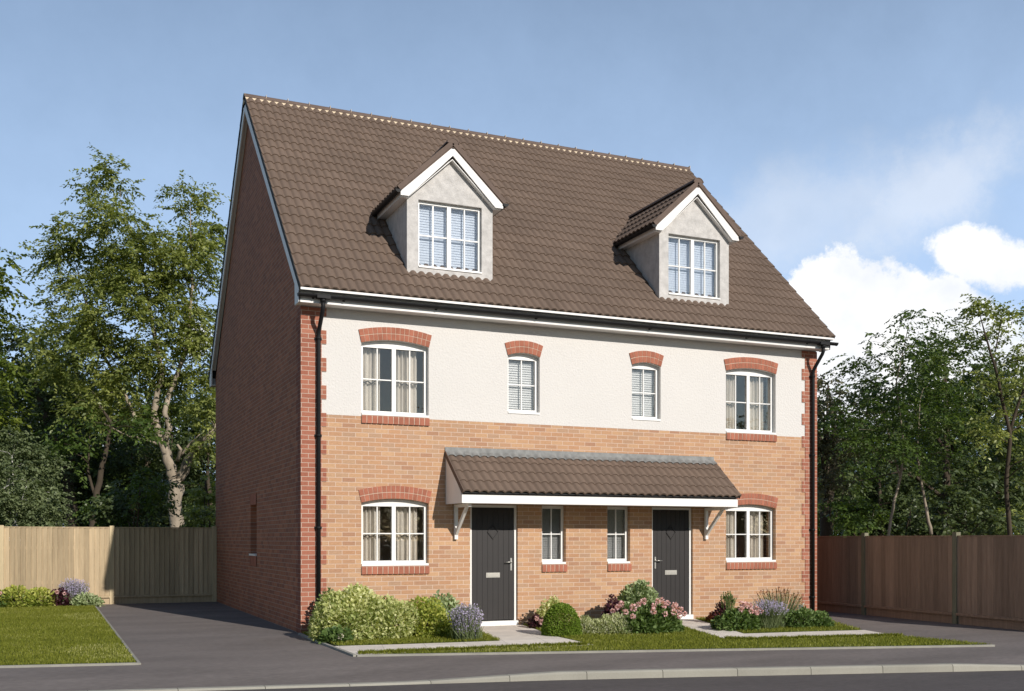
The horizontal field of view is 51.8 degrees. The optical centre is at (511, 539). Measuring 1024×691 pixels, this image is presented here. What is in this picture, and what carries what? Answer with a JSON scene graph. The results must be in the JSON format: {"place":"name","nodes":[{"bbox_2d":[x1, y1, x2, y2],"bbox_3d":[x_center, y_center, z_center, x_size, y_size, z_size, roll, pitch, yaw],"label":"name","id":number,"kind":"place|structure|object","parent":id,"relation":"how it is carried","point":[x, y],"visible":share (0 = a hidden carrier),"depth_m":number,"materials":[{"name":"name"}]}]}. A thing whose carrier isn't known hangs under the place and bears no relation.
{"place":"outdoors","nodes":[
{"label":"outdoors","id":0,"kind":"place"},
{"bbox_2d":[0,605,135,664],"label":"lawn","id":1,"kind":"structure","parent":0,"point":[62,648],"depth_m":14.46,"materials":[{"name":"plant"}]},
{"bbox_2d":[0,584,37,606],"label":"border plant","id":2,"kind":"object","parent":1,"relation":"on","point":[12,592],"visible":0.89,"depth_m":23.21,"materials":[{"name":"yellow plant"}]},
{"bbox_2d":[22,587,56,607],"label":"border plant","id":3,"kind":"object","parent":1,"relation":"on","point":[35,592],"visible":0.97,"depth_m":23.41,"materials":[{"name":"yellow plant"}]},
{"bbox_2d":[44,587,72,605],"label":"border plant","id":4,"kind":"object","parent":1,"relation":"on","point":[58,593],"visible":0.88,"depth_m":23.61,"materials":[{"name":"purple plant"}]},
{"bbox_2d":[59,577,89,605],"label":"lavender","id":5,"kind":"object","parent":1,"relation":"on","point":[75,589],"visible":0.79,"depth_m":23.86,"materials":[{"name":"plant"}]},
{"bbox_2d":[69,591,104,606],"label":"border plant","id":6,"kind":"object","parent":1,"relation":"on","point":[87,599],"visible":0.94,"depth_m":23.77,"materials":[{"name":"green plant"}]},
{"bbox_2d":[36,561,169,595],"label":"terrain","id":7,"kind":"structure","parent":0,"point":[73,576],"depth_m":39.77,"materials":[{"name":"plant"}]},
{"bbox_2d":[0,249,46,439],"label":"bright tree","id":8,"kind":"object","parent":7,"relation":"on","point":[4,294],"visible":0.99,"depth_m":28.70,"materials":[{"name":"green plant"}]},
{"bbox_2d":[0,360,81,566],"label":"woodland tree","id":9,"kind":"object","parent":7,"relation":"on","point":[22,414],"visible":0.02,"depth_m":53.62,"materials":[{"name":"green plant"}]},
{"bbox_2d":[0,423,85,534],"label":"bush","id":10,"kind":"object","parent":7,"relation":"on","point":[33,501],"visible":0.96,"depth_m":27.77,"materials":[{"name":"plant"}]},
{"bbox_2d":[2,435,98,571],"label":"woodland tree","id":11,"kind":"object","parent":7,"relation":"on","point":[58,501],"visible":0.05,"depth_m":48.84,"materials":[{"name":"green plant"}]},
{"bbox_2d":[11,382,123,545],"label":"woodland tree","id":12,"kind":"object","parent":7,"relation":"on","point":[61,426],"visible":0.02,"depth_m":54.04,"materials":[{"name":"green plant"}]},
{"bbox_2d":[0,320,169,573],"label":"dark tree","id":13,"kind":"object","parent":7,"relation":"on","point":[43,409],"visible":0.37,"depth_m":45.88,"materials":[{"name":"green plant"}]},
{"bbox_2d":[42,440,139,570],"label":"woodland tree","id":14,"kind":"object","parent":7,"relation":"on","point":[78,503],"visible":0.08,"depth_m":49.10,"materials":[{"name":"green plant"}]},
{"bbox_2d":[34,377,181,552],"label":"woodland tree","id":15,"kind":"object","parent":7,"relation":"on","point":[127,405],"depth_m":58.37,"materials":[{"name":"green plant"}]},
{"bbox_2d":[32,400,187,526],"bbox_3d":[-14.307,-1.773,37.523,5.611,6.658,4.686,0,0,-24],"label":"layered tree","id":16,"kind":"object","parent":7,"relation":"on","point":[109,431],"visible":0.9,"depth_m":37.07,"materials":[{"name":"green plant"}]},
{"bbox_2d":[8,142,229,526],"bbox_3d":[-14.313,-6.807,39.985,8.849,16.728,8.033,0,0,-24],"label":"ash tree","id":17,"kind":"object","parent":7,"relation":"on","point":[88,338],"visible":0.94,"depth_m":39.29,"materials":[{"name":"green plant"}]},
{"bbox_2d":[79,448,169,572],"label":"woodland tree","id":18,"kind":"object","parent":7,"relation":"on","point":[117,464],"visible":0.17,"depth_m":47.45,"materials":[{"name":"green plant"}]},
{"bbox_2d":[67,466,189,534],"bbox_3d":[-9.549,-0.073,25.977,1.882,3.252,4.297,0,0,-42],"label":"bush","id":19,"kind":"object","parent":7,"relation":"on","point":[155,497],"visible":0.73,"depth_m":24.98,"materials":[{"name":"green plant"}]},
{"bbox_2d":[76,469,184,526],"bbox_3d":[-9.817,-0.135,26.944,2.518,3.354,4.553,0,0,-24],"label":"bush","id":20,"kind":"object","parent":7,"relation":"on","point":[110,505],"visible":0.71,"depth_m":25.74,"materials":[{"name":"green plant"}]},
{"bbox_2d":[61,381,215,524],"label":"woodland tree","id":21,"kind":"object","parent":7,"relation":"on","point":[161,422],"visible":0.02,"depth_m":53.80,"materials":[{"name":"green plant"}]},
{"bbox_2d":[117,435,212,526],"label":"woodland tree","id":22,"kind":"object","parent":7,"relation":"on","point":[160,465],"visible":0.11,"depth_m":48.25,"materials":[{"name":"green plant"}]},
{"bbox_2d":[117,390,215,503],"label":"woodland tree","id":23,"kind":"object","parent":7,"relation":"on","point":[173,435],"visible":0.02,"depth_m":55.74,"materials":[{"name":"green plant"}]},
{"bbox_2d":[138,365,215,526],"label":"woodland tree","id":24,"kind":"object","parent":7,"relation":"on","point":[195,476],"visible":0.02,"depth_m":50.82,"materials":[{"name":"green plant"}]},
{"bbox_2d":[142,429,215,528],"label":"woodland tree","id":25,"kind":"object","parent":7,"relation":"on","point":[208,467],"visible":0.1,"depth_m":47.92,"materials":[{"name":"green plant"}]},
{"bbox_2d":[175,468,215,528],"bbox_3d":[-8.269,-0.202,28.052,1.562,3.492,3.153,0,0,-5],"label":"bush","id":26,"kind":"object","parent":7,"relation":"on","point":[204,501],"visible":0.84,"depth_m":28.35,"materials":[{"name":"green plant"}]},
{"bbox_2d":[817,447,883,535],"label":"woodland tree","id":27,"kind":"object","parent":7,"relation":"on","point":[855,490],"visible":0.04,"depth_m":50.48,"materials":[{"name":"green plant"}]},
{"bbox_2d":[817,420,886,535],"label":"woodland tree","id":28,"kind":"object","parent":7,"relation":"on","point":[854,445],"visible":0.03,"depth_m":55.23,"materials":[{"name":"green plant"}]},
{"bbox_2d":[840,418,925,535],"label":"woodland tree","id":29,"kind":"object","parent":7,"relation":"on","point":[873,485],"visible":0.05,"depth_m":55.39,"materials":[{"name":"green plant"}]},
{"bbox_2d":[846,444,935,535],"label":"woodland tree","id":30,"kind":"object","parent":7,"relation":"on","point":[878,532],"visible":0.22,"depth_m":51.79,"materials":[{"name":"green plant"}]},
{"bbox_2d":[843,380,950,487],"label":"woodland tree","id":31,"kind":"object","parent":7,"relation":"on","point":[883,404],"visible":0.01,"depth_m":60.85,"materials":[{"name":"green plant"}]},
{"bbox_2d":[862,450,974,535],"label":"woodland tree","id":32,"kind":"object","parent":7,"relation":"on","point":[914,485],"visible":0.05,"depth_m":52.60,"materials":[{"name":"green plant"}]},
{"bbox_2d":[880,483,959,535],"bbox_3d":[14.611,-0.199,37.671,2.527,3.507,4.180,0,0,26],"label":"bush","id":33,"kind":"object","parent":7,"relation":"on","point":[920,529],"visible":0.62,"depth_m":36.56,"materials":[{"name":"green plant"}]},
{"bbox_2d":[866,401,973,511],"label":"woodland tree","id":34,"kind":"object","parent":7,"relation":"on","point":[926,444],"visible":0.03,"depth_m":56.70,"materials":[{"name":"green plant"}]},
{"bbox_2d":[817,328,1023,535],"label":"dark tree","id":35,"kind":"object","parent":7,"relation":"on","point":[992,482],"visible":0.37,"depth_m":40.57,"materials":[{"name":"green plant"}]},
{"bbox_2d":[880,347,1022,528],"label":"woodland tree","id":36,"kind":"object","parent":7,"relation":"on","point":[965,380],"visible":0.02,"depth_m":57.89,"materials":[{"name":"green plant"}]},
{"bbox_2d":[902,454,1011,535],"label":"woodland tree","id":37,"kind":"object","parent":7,"relation":"on","point":[982,499],"visible":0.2,"depth_m":50.25,"materials":[{"name":"green plant"}]},
{"bbox_2d":[910,359,1023,513],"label":"woodland tree","id":38,"kind":"object","parent":7,"relation":"on","point":[1006,375],"visible":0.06,"depth_m":56.38,"materials":[{"name":"green plant"}]},
{"bbox_2d":[957,451,1023,534],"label":"woodland tree","id":39,"kind":"object","parent":7,"relation":"on","point":[989,463],"visible":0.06,"depth_m":51.93,"materials":[{"name":"green plant"}]},
{"bbox_2d":[966,402,1023,523],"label":"woodland tree","id":40,"kind":"object","parent":7,"relation":"on","point":[1018,428],"visible":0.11,"depth_m":51.08,"materials":[{"name":"green plant"}]},
{"bbox_2d":[335,625,579,655],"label":"path","id":41,"kind":"structure","parent":0,"point":[513,634],"depth_m":15.55,"materials":[{"name":"grey concrete"}]},
{"bbox_2d":[0,602,1023,690],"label":"pavement","id":42,"kind":"structure","parent":0,"point":[192,644],"depth_m":13.53,"materials":[{"name":"grey asphalt"}]},
{"bbox_2d":[0,525,216,603],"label":"wooden fence","id":43,"kind":"object","parent":42,"relation":"on","point":[151,565],"visible":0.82,"depth_m":24.94,"materials":[{"name":"beige wood"}]},
{"bbox_2d":[302,629,499,645],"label":"grass","id":44,"kind":"structure","parent":42,"relation":"on","point":[486,636],"depth_m":15.58,"materials":[{"name":"green plant"}]},
{"bbox_2d":[316,624,354,643],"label":"plant","id":45,"kind":"object","parent":44,"relation":"on","point":[327,634],"visible":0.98,"depth_m":15.38,"materials":[{"name":"green plant"}]},
{"bbox_2d":[307,582,392,641],"bbox_3d":[-2.416,1.121,16.096,1.409,0.930,1.209,0,0,-24],"label":"variegated shrub","id":46,"kind":"object","parent":44,"relation":"on","point":[348,606],"visible":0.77,"depth_m":15.81,"materials":[{"name":"green plant"}]},
{"bbox_2d":[358,594,421,639],"bbox_3d":[-1.865,1.216,16.272,0.971,0.742,1.081,0,0,38],"label":"variegated shrub","id":47,"kind":"object","parent":44,"relation":"on","point":[395,609],"visible":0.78,"depth_m":16.00,"materials":[{"name":"green plant"}]},
{"bbox_2d":[399,595,452,637],"bbox_3d":[-1.355,1.221,16.432,0.904,0.699,0.845,0,0,7],"label":"yellow shrub","id":48,"kind":"object","parent":44,"relation":"on","point":[426,627],"visible":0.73,"depth_m":16.30,"materials":[{"name":"green plant"}]},
{"bbox_2d":[419,590,461,628],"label":"green shrub","id":49,"kind":"object","parent":44,"relation":"on","point":[452,603],"visible":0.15,"depth_m":17.07,"materials":[{"name":"green plant"}]},
{"bbox_2d":[446,603,483,640],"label":"lavender","id":50,"kind":"object","parent":44,"relation":"on","point":[466,622],"visible":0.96,"depth_m":15.70,"materials":[{"name":"purple plant"}]},
{"bbox_2d":[0,606,994,667],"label":"edging","id":51,"kind":"object","parent":42,"relation":"on","point":[137,662],"visible":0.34,"depth_m":14.23,"materials":[{"name":"grey concrete"}]},
{"bbox_2d":[208,93,838,632],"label":"brick house","id":52,"kind":"structure","parent":42,"relation":"on","point":[564,289],"depth_m":19.34,"materials":[{"name":"brown brick"}]},
{"bbox_2d":[363,348,379,410],"bbox_3d":[-2.415,-2.667,17.801,0.410,1.300,0.095,0,0,-24],"label":"curtain","id":53,"kind":"object","parent":52,"relation":"hanging from","point":[369,372],"visible":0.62,"depth_m":17.82,"materials":[{"name":"beige fabric"}]},
{"bbox_2d":[363,507,379,559],"bbox_3d":[-2.415,-0.080,17.801,0.410,1.155,0.095,0,0,-24],"label":"curtain","id":54,"kind":"object","parent":52,"relation":"hanging from","point":[369,526],"visible":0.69,"depth_m":17.82,"materials":[{"name":"beige fabric"}]},
{"bbox_2d":[361,341,428,417],"bbox_3d":[-1.989,-2.703,17.792,1.176,1.273,0.167,0,0,-24],"label":"window","id":55,"kind":"structure","parent":52,"relation":"in","point":[393,346],"depth_m":17.82,"materials":[{"name":"white plastic"}]},
{"bbox_2d":[361,499,428,565],"bbox_3d":[-1.989,-0.116,17.792,1.176,1.128,0.167,0,0,-24],"label":"window","id":56,"kind":"structure","parent":52,"relation":"in","point":[393,503],"depth_m":17.81,"materials":[{"name":"white plastic"}]},
{"bbox_2d":[396,350,417,412],"bbox_3d":[-1.811,-2.667,18.065,0.410,1.300,0.095,0,0,-24],"label":"curtain","id":57,"kind":"object","parent":52,"relation":"hanging from","point":[402,374],"visible":0.76,"depth_m":18.07,"materials":[{"name":"beige fabric"}]},
{"bbox_2d":[396,507,417,559],"bbox_3d":[-1.810,-0.080,18.065,0.410,1.155,0.095,0,0,-24],"label":"curtain","id":58,"kind":"object","parent":52,"relation":"hanging from","point":[402,526],"visible":0.81,"depth_m":18.07,"materials":[{"name":"beige fabric"}]},
{"bbox_2d":[419,205,476,270],"bbox_3d":[-1.142,-5.239,18.451,1.140,1.173,0.016,0,0,-24],"label":"window blind","id":59,"kind":"object","parent":52,"relation":"attached to","point":[425,243],"depth_m":18.44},
{"bbox_2d":[470,505,517,625],"bbox_3d":[-0.335,0.467,18.502,0.896,2.133,0.180,0,0,-24],"label":"door","id":60,"kind":"structure","parent":52,"relation":"in","point":[492,528],"depth_m":18.51,"materials":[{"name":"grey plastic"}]},
{"bbox_2d":[508,360,532,409],"bbox_3d":[0.131,-2.750,18.860,0.560,1.008,0.024,0,0,-24],"label":"window blind","id":61,"kind":"object","parent":52,"relation":"attached to","point":[525,393],"depth_m":18.86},
{"bbox_2d":[508,354,539,414],"bbox_3d":[0.183,-2.758,18.741,0.616,1.083,0.167,0,0,-24],"label":"window","id":62,"kind":"structure","parent":52,"relation":"in","point":[519,357],"depth_m":18.79,"materials":[{"name":"white plastic"}]},
{"bbox_2d":[542,509,558,558],"bbox_3d":[0.672,-0.106,19.096,0.420,1.050,0.024,0,0,-24],"label":"window blind","id":63,"kind":"object","parent":52,"relation":"attached to","point":[546,538],"depth_m":19.10,"materials":[{"name":"white fabric"}]},
{"bbox_2d":[542,505,565,563],"bbox_3d":[0.724,-0.078,18.977,0.476,1.053,0.167,0,0,-24],"label":"window","id":64,"kind":"structure","parent":52,"relation":"in","point":[544,561],"depth_m":19.04,"materials":[{"name":"white plastic"}]},
{"bbox_2d":[607,510,623,557],"bbox_3d":[1.890,-0.106,19.628,0.420,1.050,0.024,0,0,-24],"label":"window blind","id":65,"kind":"object","parent":52,"relation":"attached to","point":[611,538],"depth_m":19.64,"materials":[{"name":"white fabric"}]},
{"bbox_2d":[607,506,629,563],"bbox_3d":[1.942,-0.078,19.510,0.476,1.053,0.167,0,0,-24],"label":"window","id":66,"kind":"structure","parent":52,"relation":"in","point":[609,560],"depth_m":19.57,"materials":[{"name":"white plastic"}]},
{"bbox_2d":[632,369,653,416],"bbox_3d":[2.431,-2.750,19.865,0.560,1.008,0.024,0,0,-24],"label":"window blind","id":67,"kind":"object","parent":52,"relation":"attached to","point":[648,405],"depth_m":19.88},
{"bbox_2d":[632,363,660,420],"bbox_3d":[2.483,-2.758,19.746,0.616,1.083,0.167,0,0,-24],"label":"window","id":68,"kind":"structure","parent":52,"relation":"in","point":[640,366],"depth_m":19.79,"materials":[{"name":"white plastic"}]},
{"bbox_2d":[652,507,693,618],"bbox_3d":[3.010,0.467,19.964,0.896,2.133,0.180,0,0,-24],"label":"door","id":69,"kind":"structure","parent":52,"relation":"in","point":[671,527],"depth_m":19.98,"materials":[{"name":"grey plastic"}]},
{"bbox_2d":[669,238,713,296],"bbox_3d":[3.440,-5.239,20.453,1.140,1.173,0.016,0,0,-24],"label":"window blind","id":70,"kind":"object","parent":52,"relation":"attached to","point":[698,274],"depth_m":20.45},
{"bbox_2d":[726,375,733,428],"bbox_3d":[4.228,-2.667,20.704,0.410,1.300,0.095,0,0,-24],"label":"curtain","id":71,"kind":"object","parent":52,"relation":"hanging from","point":[729,405],"visible":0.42,"depth_m":20.73,"materials":[{"name":"fabric"}]},
{"bbox_2d":[726,511,736,556],"bbox_3d":[4.228,-0.080,20.703,0.410,1.155,0.094,0,0,-24],"label":"curtain","id":72,"kind":"object","parent":52,"relation":"hanging from","point":[729,530],"visible":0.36,"depth_m":20.74,"materials":[{"name":"fabric"}]},
{"bbox_2d":[726,369,775,434],"bbox_3d":[4.655,-2.703,20.695,1.176,1.273,0.167,0,0,-24],"label":"window","id":73,"kind":"structure","parent":52,"relation":"in","point":[748,373],"depth_m":20.73,"materials":[{"name":"white plastic"}]},
{"bbox_2d":[726,505,775,561],"bbox_3d":[4.655,-0.116,20.695,1.176,1.128,0.167,0,0,-24],"label":"window","id":74,"kind":"structure","parent":52,"relation":"in","point":[747,508],"depth_m":20.73,"materials":[{"name":"white plastic"}]},
{"bbox_2d":[750,377,763,429],"bbox_3d":[4.833,-2.667,20.968,0.410,1.300,0.095,0,0,-24],"label":"curtain","id":75,"kind":"object","parent":52,"relation":"hanging from","point":[753,399],"visible":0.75,"depth_m":20.98,"materials":[{"name":"beige fabric"}]},
{"bbox_2d":[750,511,763,556],"bbox_3d":[4.833,-0.080,20.968,0.410,1.155,0.094,0,0,-24],"label":"curtain","id":76,"kind":"object","parent":52,"relation":"hanging from","point":[753,530],"visible":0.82,"depth_m":20.98,"materials":[{"name":"fabric"}]},
{"bbox_2d":[817,371,891,535],"bbox_3d":[10.228,-2.306,35.525,4.653,7.768,4.763,0,0,-24],"label":"olive tree","id":77,"kind":"object","parent":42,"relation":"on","point":[830,468],"visible":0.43,"depth_m":35.10,"materials":[{"name":"plant"}]},
{"bbox_2d":[817,496,905,535],"bbox_3d":[11.149,0.065,34.416,3.850,2.972,2.764,0,0,-49],"label":"bush","id":78,"kind":"object","parent":42,"relation":"on","point":[855,519],"visible":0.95,"depth_m":33.86,"materials":[{"name":"green plant"}]},
{"bbox_2d":[817,308,1009,535],"bbox_3d":[12.423,-2.765,33.102,5.780,8.600,7.130,0,0,28],"label":"layered tree","id":79,"kind":"object","parent":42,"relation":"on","point":[937,355],"visible":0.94,"depth_m":32.47,"materials":[{"name":"green plant"}]},
{"bbox_2d":[817,532,1023,629],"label":"wooden fence","id":80,"kind":"object","parent":42,"relation":"on","point":[959,578],"visible":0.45,"depth_m":19.71,"materials":[{"name":"brown wood"}]},
{"bbox_2d":[906,483,1023,536],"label":"bush","id":81,"kind":"object","parent":42,"relation":"on","point":[967,524],"visible":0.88,"depth_m":35.10,"materials":[{"name":"green plant"}]},
{"bbox_2d":[931,294,1023,534],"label":"ash tree","id":82,"kind":"object","parent":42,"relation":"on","point":[1014,359],"visible":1,"depth_m":30.02,"materials":[{"name":"green plant"}]},
{"bbox_2d":[980,502,1023,536],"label":"bush","id":83,"kind":"object","parent":42,"relation":"on","point":[1014,514],"visible":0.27,"depth_m":36.94,"materials":[{"name":"green plant"}]},
{"bbox_2d":[0,0,1023,533],"label":"sky","id":84,"kind":"structure","parent":0,"point":[872,151],"materials":[{"name":"blue"}]},
{"bbox_2d":[214,670,1023,690],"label":"road","id":85,"kind":"structure","parent":0,"point":[974,681],"depth_m":11.76,"materials":[{"name":"grey asphalt"}]},
{"bbox_2d":[88,663,1023,690],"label":"kerb","id":86,"kind":"structure","parent":85,"relation":"on","point":[728,671],"depth_m":12.37,"materials":[{"name":"concrete"}]},
{"bbox_2d":[358,622,989,653],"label":"lawn","id":87,"kind":"structure","parent":0,"point":[693,646],"depth_m":15.15,"materials":[{"name":"green plant"}]},
{"bbox_2d":[358,641,588,653],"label":"grass","id":88,"kind":"structure","parent":87,"relation":"on","point":[366,651],"depth_m":14.39,"materials":[{"name":"green plant"}]},
{"bbox_2d":[527,613,543,628],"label":"purple shrub","id":89,"kind":"object","parent":87,"relation":"on","point":[535,620],"visible":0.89,"depth_m":17.86,"materials":[{"name":"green plant"}]},
{"bbox_2d":[534,594,566,623],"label":"cream shrub","id":90,"kind":"object","parent":87,"relation":"on","point":[543,608],"visible":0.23,"depth_m":18.17,"materials":[{"name":"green plant"}]},
{"bbox_2d":[541,602,582,636],"bbox_3d":[0.783,1.266,16.644,0.688,0.551,0.687,0,0,-24],"label":"box ball","id":91,"kind":"object","parent":87,"relation":"on","point":[550,618],"visible":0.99,"depth_m":16.47,"materials":[{"name":"green plant"}]},
{"bbox_2d":[571,614,600,634],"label":"white flowered plant","id":92,"kind":"object","parent":87,"relation":"on","point":[587,621],"visible":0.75,"depth_m":16.71,"materials":[{"name":"green plant"}]},
{"bbox_2d":[588,613,617,633],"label":"white flowered plant","id":93,"kind":"object","parent":87,"relation":"on","point":[602,628],"visible":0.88,"depth_m":16.71,"materials":[{"name":"green plant"}]},
{"bbox_2d":[601,600,623,625],"bbox_3d":[1.744,1.307,18.006,0.556,0.538,0.503,0,0,-24],"label":"pink peony","id":94,"kind":"object","parent":87,"relation":"on","point":[614,609],"visible":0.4,"depth_m":17.90,"materials":[{"name":"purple plant"}]},
{"bbox_2d":[603,594,621,612],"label":"purple shrub","id":95,"kind":"object","parent":87,"relation":"on","point":[611,600],"visible":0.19,"depth_m":18.14,"materials":[{"name":"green plant"}]},
{"bbox_2d":[604,612,632,633],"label":"white flowered plant","id":96,"kind":"object","parent":87,"relation":"on","point":[619,616],"visible":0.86,"depth_m":16.73,"materials":[{"name":"green plant"}]},
{"bbox_2d":[617,579,661,609],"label":"sage shrub","id":97,"kind":"object","parent":87,"relation":"on","point":[635,592],"visible":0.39,"depth_m":18.26,"materials":[{"name":"green plant"}]},
{"bbox_2d":[616,597,686,634],"bbox_3d":[2.215,1.264,17.092,1.348,0.665,0.877,0,0,-24],"label":"pink peony","id":98,"kind":"object","parent":87,"relation":"on","point":[650,617],"visible":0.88,"depth_m":16.88,"materials":[{"name":"green plant"}]},
{"bbox_2d":[696,616,860,633],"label":"grass","id":99,"kind":"structure","parent":0,"point":[782,629],"depth_m":17.55,"materials":[{"name":"plant"}]},
{"bbox_2d":[711,600,727,619],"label":"purple shrub","id":100,"kind":"object","parent":99,"relation":"on","point":[717,612],"visible":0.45,"depth_m":18.92,"materials":[{"name":"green plant"}]},
{"bbox_2d":[719,591,736,613],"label":"green tuft","id":101,"kind":"object","parent":99,"relation":"on","point":[729,600],"visible":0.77,"depth_m":18.90,"materials":[{"name":"green plant"}]},
{"bbox_2d":[710,601,763,630],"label":"green plant","id":102,"kind":"object","parent":99,"relation":"on","point":[751,620],"visible":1,"depth_m":17.47,"materials":[{"name":"green plant"}]},
{"bbox_2d":[750,599,789,628],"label":"lavender","id":103,"kind":"object","parent":99,"relation":"on","point":[771,620],"visible":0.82,"depth_m":17.71,"materials":[{"name":"purple plant"}]},
{"bbox_2d":[751,587,804,621],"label":"feather grass","id":104,"kind":"object","parent":99,"relation":"on","point":[791,601],"depth_m":18.33,"materials":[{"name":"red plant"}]},
{"bbox_2d":[781,606,822,627],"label":"green plant","id":105,"kind":"object","parent":99,"relation":"on","point":[805,612],"visible":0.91,"depth_m":18.02,"materials":[{"name":"green plant"}]},
{"bbox_2d":[803,610,834,627],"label":"green plant","id":106,"kind":"object","parent":99,"relation":"on","point":[828,621],"visible":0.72,"depth_m":18.11,"materials":[{"name":"green plant"}]},
{"bbox_2d":[681,619,896,639],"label":"path","id":107,"kind":"structure","parent":0,"point":[700,626],"depth_m":17.05,"materials":[{"name":"beige concrete"}]},
{"bbox_2d":[725,632,903,639],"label":"grass","id":108,"kind":"structure","parent":107,"relation":"on","point":[749,637],"depth_m":16.07,"materials":[{"name":"plant"}]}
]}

